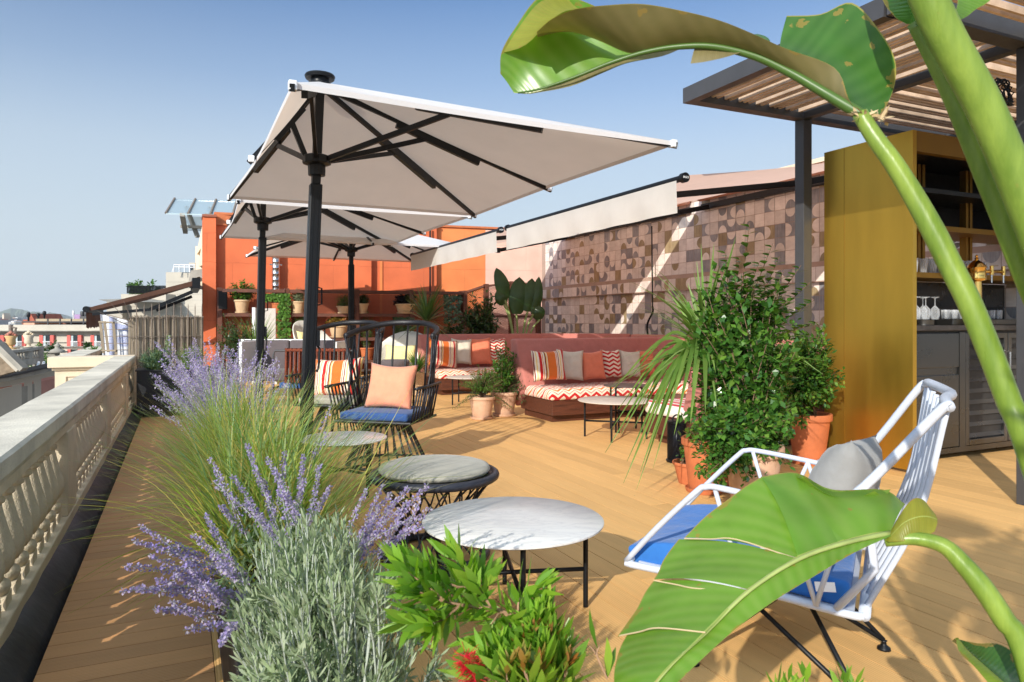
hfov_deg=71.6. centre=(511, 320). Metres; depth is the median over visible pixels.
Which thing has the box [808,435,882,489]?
pillow
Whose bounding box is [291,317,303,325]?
potted fern
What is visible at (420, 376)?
potted grass
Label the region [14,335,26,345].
window
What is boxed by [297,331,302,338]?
pillow
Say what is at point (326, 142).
parasol
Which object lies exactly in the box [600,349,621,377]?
pillow
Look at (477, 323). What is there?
broadleaf shrub
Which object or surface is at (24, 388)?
window frame
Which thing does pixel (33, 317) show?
brick gable
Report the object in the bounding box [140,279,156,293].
terrace shrub
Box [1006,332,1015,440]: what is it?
door
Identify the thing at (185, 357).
heather bush
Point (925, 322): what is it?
tray
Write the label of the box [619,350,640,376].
pillow
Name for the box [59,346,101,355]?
side parapet
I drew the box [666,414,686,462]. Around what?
lantern
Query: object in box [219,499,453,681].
lavender bush
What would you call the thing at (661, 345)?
sofa
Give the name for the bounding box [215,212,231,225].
security camera
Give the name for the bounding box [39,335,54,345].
window
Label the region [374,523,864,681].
bottlebrush shrub
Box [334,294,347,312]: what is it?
potted fern
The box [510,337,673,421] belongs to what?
sofa
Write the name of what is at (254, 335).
spiky grass
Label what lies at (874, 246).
bar kiosk
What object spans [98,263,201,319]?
stone building
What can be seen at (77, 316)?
roof block
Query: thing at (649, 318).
awning crank
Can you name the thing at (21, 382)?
pediment building
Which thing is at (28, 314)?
chimney
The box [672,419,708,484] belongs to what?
potted creeper
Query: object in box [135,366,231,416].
black planter
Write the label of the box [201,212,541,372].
orange wall
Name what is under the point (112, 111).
sky
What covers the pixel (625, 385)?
side table
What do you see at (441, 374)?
sofa
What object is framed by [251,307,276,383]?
privacy screen
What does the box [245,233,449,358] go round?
parasol
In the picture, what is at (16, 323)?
city block
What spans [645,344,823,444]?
sofa
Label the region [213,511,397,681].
trough planter
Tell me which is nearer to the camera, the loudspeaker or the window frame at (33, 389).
the loudspeaker
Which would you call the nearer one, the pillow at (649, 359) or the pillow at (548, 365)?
the pillow at (548, 365)
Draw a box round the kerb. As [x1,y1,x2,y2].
[0,405,142,681]
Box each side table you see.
[300,431,386,497]
[422,497,603,608]
[445,375,485,404]
[578,396,651,442]
[604,383,644,432]
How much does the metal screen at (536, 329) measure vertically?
2.120 m
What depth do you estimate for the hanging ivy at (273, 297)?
15.12 m
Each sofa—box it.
[239,339,345,381]
[418,333,540,394]
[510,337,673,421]
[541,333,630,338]
[630,334,689,337]
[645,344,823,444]
[652,337,692,398]
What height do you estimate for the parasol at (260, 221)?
3.363 m
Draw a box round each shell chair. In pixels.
[292,320,330,338]
[381,331,420,365]
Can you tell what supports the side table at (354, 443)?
on the deck
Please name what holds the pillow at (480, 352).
on the sofa at (441, 374)
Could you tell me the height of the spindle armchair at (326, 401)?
1.210 m
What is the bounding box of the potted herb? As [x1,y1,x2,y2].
[359,294,369,313]
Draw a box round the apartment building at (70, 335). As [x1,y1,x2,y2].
[0,319,100,366]
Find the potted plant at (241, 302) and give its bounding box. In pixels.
[227,279,256,312]
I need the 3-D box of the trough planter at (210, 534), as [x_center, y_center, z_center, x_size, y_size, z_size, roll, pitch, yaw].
[-1.610,0.986,4.110,0.319,0.388,2.162,0,0,-25]
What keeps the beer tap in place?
on the back bar counter
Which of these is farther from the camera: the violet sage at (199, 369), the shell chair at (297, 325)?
the shell chair at (297, 325)
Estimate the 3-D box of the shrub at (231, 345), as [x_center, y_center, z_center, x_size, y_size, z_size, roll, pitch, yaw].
[-4.562,0.374,11.782,0.874,1.004,0.787,0,0,-25]
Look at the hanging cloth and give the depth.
10.59 m
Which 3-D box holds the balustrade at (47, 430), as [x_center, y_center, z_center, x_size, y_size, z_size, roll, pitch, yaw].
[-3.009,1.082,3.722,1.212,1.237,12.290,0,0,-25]
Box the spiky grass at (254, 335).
[212,309,291,343]
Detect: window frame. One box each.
[22,386,27,404]
[32,381,34,398]
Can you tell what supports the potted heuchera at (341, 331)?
on the plant shelves
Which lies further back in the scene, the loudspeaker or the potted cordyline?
the loudspeaker
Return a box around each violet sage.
[119,512,276,647]
[150,337,289,439]
[165,338,287,429]
[207,443,332,585]
[307,403,332,472]
[345,483,432,585]
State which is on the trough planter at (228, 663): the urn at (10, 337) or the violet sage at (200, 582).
the violet sage at (200, 582)
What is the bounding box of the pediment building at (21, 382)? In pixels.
[0,339,54,416]
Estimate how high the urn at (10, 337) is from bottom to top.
0.588 m
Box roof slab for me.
[145,413,215,681]
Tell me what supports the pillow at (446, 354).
on the sofa at (441, 374)
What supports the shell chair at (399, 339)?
on the deck
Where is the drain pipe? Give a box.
[270,257,281,302]
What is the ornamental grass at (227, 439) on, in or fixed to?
on the trough planter at (210, 534)
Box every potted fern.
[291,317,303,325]
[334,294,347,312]
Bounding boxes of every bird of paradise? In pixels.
[494,268,544,333]
[500,0,1023,681]
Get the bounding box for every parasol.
[220,199,471,405]
[227,70,677,455]
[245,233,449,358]
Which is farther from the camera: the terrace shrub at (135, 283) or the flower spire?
the terrace shrub at (135, 283)
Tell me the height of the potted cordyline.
1.781 m
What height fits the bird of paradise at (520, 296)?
2.190 m
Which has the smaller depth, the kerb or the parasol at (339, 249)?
the kerb
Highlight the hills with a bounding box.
[0,308,72,318]
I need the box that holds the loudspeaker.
[218,291,226,309]
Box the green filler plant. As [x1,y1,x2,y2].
[194,387,348,610]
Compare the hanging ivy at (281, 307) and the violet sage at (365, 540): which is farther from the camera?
the hanging ivy at (281, 307)
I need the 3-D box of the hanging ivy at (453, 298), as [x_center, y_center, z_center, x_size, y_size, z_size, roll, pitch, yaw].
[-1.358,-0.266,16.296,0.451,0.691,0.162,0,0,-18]
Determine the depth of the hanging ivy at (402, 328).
15.92 m
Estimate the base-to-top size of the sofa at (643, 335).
0.967 m
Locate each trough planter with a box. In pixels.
[201,473,213,579]
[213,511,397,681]
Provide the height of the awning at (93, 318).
1.010 m
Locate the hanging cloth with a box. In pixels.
[100,314,127,354]
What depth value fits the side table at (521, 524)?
2.90 m
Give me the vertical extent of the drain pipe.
2.066 m
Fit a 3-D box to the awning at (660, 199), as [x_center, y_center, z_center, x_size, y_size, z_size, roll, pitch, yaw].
[2.316,-1.534,9.023,3.536,1.068,3.943,0,0,-25]
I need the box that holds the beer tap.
[966,255,1007,297]
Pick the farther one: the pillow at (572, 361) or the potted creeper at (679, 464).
the pillow at (572, 361)
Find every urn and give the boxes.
[4,331,17,348]
[23,330,34,346]
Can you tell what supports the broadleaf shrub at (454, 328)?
on the deck
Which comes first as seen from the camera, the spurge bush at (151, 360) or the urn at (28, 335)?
the spurge bush at (151, 360)
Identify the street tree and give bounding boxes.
[45,340,63,350]
[83,341,92,347]
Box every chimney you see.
[8,325,16,333]
[26,312,30,320]
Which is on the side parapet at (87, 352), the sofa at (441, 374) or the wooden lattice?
the wooden lattice
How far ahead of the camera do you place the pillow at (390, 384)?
5.99 m
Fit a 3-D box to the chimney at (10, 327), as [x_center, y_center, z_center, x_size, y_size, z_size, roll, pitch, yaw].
[-16.877,0.376,23.994,0.281,0.486,0.121,0,0,5]
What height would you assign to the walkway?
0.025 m
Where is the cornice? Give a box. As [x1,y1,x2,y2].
[188,229,201,288]
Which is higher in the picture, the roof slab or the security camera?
the security camera
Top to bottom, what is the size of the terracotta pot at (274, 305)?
0.220 m
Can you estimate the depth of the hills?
2575.74 m
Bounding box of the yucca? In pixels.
[398,284,457,336]
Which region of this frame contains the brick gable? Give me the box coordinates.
[23,314,62,320]
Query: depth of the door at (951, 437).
6.12 m
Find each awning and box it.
[82,278,199,328]
[410,201,690,270]
[504,162,823,249]
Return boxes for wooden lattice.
[98,314,127,354]
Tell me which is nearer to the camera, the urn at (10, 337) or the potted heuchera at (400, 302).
the potted heuchera at (400, 302)
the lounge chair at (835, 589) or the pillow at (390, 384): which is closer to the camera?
the lounge chair at (835, 589)
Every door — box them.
[917,374,958,447]
[965,332,1007,445]
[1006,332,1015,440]
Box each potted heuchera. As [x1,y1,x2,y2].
[325,311,347,337]
[392,294,415,313]
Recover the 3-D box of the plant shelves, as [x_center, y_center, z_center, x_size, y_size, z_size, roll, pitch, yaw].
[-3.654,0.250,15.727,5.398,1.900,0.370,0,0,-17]
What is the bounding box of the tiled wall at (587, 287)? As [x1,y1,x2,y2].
[542,157,1015,339]
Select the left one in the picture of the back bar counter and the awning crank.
the awning crank
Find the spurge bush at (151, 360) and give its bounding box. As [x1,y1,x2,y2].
[137,343,175,369]
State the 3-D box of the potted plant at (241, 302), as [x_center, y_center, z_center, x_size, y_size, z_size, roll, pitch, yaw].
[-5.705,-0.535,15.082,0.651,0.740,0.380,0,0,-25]
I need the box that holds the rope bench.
[272,348,368,406]
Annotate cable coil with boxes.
[994,78,1014,105]
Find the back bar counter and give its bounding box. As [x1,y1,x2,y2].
[917,319,1015,453]
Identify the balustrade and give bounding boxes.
[0,356,135,647]
[12,346,43,365]
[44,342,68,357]
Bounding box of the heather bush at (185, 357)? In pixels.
[176,344,205,368]
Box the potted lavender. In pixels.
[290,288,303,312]
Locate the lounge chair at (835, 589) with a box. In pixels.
[624,379,956,681]
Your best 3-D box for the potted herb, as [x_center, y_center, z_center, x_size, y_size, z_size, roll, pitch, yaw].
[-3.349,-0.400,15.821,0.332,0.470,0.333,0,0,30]
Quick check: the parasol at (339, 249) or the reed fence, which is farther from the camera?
the parasol at (339, 249)
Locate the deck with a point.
(926, 607)
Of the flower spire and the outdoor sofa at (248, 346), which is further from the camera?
the outdoor sofa at (248, 346)
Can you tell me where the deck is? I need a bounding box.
[190,373,1023,681]
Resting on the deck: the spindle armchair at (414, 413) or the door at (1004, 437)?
the spindle armchair at (414, 413)
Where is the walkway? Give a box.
[33,415,214,681]
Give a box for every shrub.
[126,279,143,293]
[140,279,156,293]
[208,315,254,365]
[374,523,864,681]
[439,316,466,333]
[457,289,500,333]
[678,223,817,496]
[777,318,844,465]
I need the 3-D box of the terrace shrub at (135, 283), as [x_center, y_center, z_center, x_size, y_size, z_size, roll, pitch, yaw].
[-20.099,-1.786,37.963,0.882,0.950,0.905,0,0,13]
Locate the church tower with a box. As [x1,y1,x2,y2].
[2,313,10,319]
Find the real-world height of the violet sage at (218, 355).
0.709 m
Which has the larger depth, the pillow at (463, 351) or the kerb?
the pillow at (463, 351)
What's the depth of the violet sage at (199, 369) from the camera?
4.89 m
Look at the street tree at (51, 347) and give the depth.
33.37 m
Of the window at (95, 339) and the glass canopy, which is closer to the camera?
the glass canopy
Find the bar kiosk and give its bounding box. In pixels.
[824,130,1014,469]
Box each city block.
[0,320,13,324]
[9,322,21,324]
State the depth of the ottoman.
3.48 m
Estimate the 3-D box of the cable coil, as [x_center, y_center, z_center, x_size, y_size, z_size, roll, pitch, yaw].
[3.027,-1.239,4.371,0.160,0.523,0.080,0,0,-25]
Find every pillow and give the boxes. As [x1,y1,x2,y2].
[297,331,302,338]
[314,356,364,394]
[364,362,417,408]
[385,345,415,361]
[428,337,456,367]
[451,338,471,364]
[467,337,491,365]
[490,338,505,362]
[530,349,566,381]
[556,349,583,380]
[582,350,605,379]
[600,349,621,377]
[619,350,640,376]
[635,349,654,375]
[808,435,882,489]
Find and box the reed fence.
[98,302,203,367]
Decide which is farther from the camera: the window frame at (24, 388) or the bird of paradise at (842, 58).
the window frame at (24, 388)
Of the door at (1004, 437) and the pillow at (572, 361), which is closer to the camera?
the door at (1004, 437)
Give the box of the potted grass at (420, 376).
[400,347,429,394]
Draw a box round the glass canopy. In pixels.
[165,197,236,237]
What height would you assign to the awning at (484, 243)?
1.068 m
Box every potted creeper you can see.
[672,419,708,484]
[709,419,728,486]
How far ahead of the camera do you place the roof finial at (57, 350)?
32.95 m
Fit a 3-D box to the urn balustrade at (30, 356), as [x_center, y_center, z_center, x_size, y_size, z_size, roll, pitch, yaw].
[-16.580,1.277,24.236,0.305,0.758,4.880,0,0,-25]
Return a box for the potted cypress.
[359,309,373,359]
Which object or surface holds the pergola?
on the deck
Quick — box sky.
[0,0,1023,316]
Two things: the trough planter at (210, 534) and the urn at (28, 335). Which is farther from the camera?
the urn at (28, 335)
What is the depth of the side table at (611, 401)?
7.25 m
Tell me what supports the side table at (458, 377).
on the deck
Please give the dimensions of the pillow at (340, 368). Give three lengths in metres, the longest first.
0.560 x 0.400 x 0.173 m
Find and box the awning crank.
[646,226,653,332]
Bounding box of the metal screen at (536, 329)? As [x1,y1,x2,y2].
[467,281,540,333]
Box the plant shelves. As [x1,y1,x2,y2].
[217,287,466,374]
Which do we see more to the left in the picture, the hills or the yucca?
the hills
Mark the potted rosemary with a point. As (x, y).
(481, 403)
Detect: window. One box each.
[0,335,5,342]
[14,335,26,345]
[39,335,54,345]
[67,335,82,345]
[90,335,100,345]
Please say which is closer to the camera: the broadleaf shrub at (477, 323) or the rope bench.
the rope bench
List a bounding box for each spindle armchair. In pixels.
[285,320,384,446]
[324,320,441,470]
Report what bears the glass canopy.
attached to the cornice
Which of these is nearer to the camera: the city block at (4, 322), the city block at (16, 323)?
the city block at (16, 323)
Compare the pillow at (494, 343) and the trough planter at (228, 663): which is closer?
the trough planter at (228, 663)
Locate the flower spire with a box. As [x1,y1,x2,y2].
[164,335,172,365]
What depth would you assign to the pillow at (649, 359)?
9.51 m
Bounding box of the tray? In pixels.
[917,320,934,324]
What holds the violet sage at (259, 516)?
on the trough planter at (228, 663)
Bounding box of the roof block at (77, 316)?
[74,314,85,318]
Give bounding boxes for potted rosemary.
[452,365,511,419]
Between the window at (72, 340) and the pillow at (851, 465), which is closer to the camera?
the pillow at (851, 465)
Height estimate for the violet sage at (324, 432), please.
0.488 m
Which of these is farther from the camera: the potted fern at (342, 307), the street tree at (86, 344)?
the street tree at (86, 344)
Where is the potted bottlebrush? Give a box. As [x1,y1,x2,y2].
[490,341,529,416]
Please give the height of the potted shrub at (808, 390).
1.251 m
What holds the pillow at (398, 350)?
on the shell chair at (399, 339)
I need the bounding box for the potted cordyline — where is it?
[599,238,826,494]
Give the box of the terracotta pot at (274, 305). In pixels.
[271,303,279,312]
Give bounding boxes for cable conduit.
[429,230,430,298]
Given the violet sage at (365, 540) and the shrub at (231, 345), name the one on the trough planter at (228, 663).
the violet sage at (365, 540)
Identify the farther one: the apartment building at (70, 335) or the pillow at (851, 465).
the apartment building at (70, 335)
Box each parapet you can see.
[47,355,136,399]
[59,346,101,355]
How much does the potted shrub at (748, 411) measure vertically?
1.853 m
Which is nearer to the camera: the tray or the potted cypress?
the tray
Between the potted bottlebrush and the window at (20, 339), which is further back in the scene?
the window at (20, 339)
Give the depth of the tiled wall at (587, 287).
12.26 m
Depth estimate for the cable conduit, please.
16.79 m
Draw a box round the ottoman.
[369,454,498,571]
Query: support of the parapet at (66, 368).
attached to the roof slab
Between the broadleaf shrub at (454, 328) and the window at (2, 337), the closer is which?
the broadleaf shrub at (454, 328)
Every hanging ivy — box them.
[265,287,290,302]
[276,296,291,338]
[392,317,414,333]
[443,295,462,323]
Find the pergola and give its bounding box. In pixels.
[683,0,1023,505]

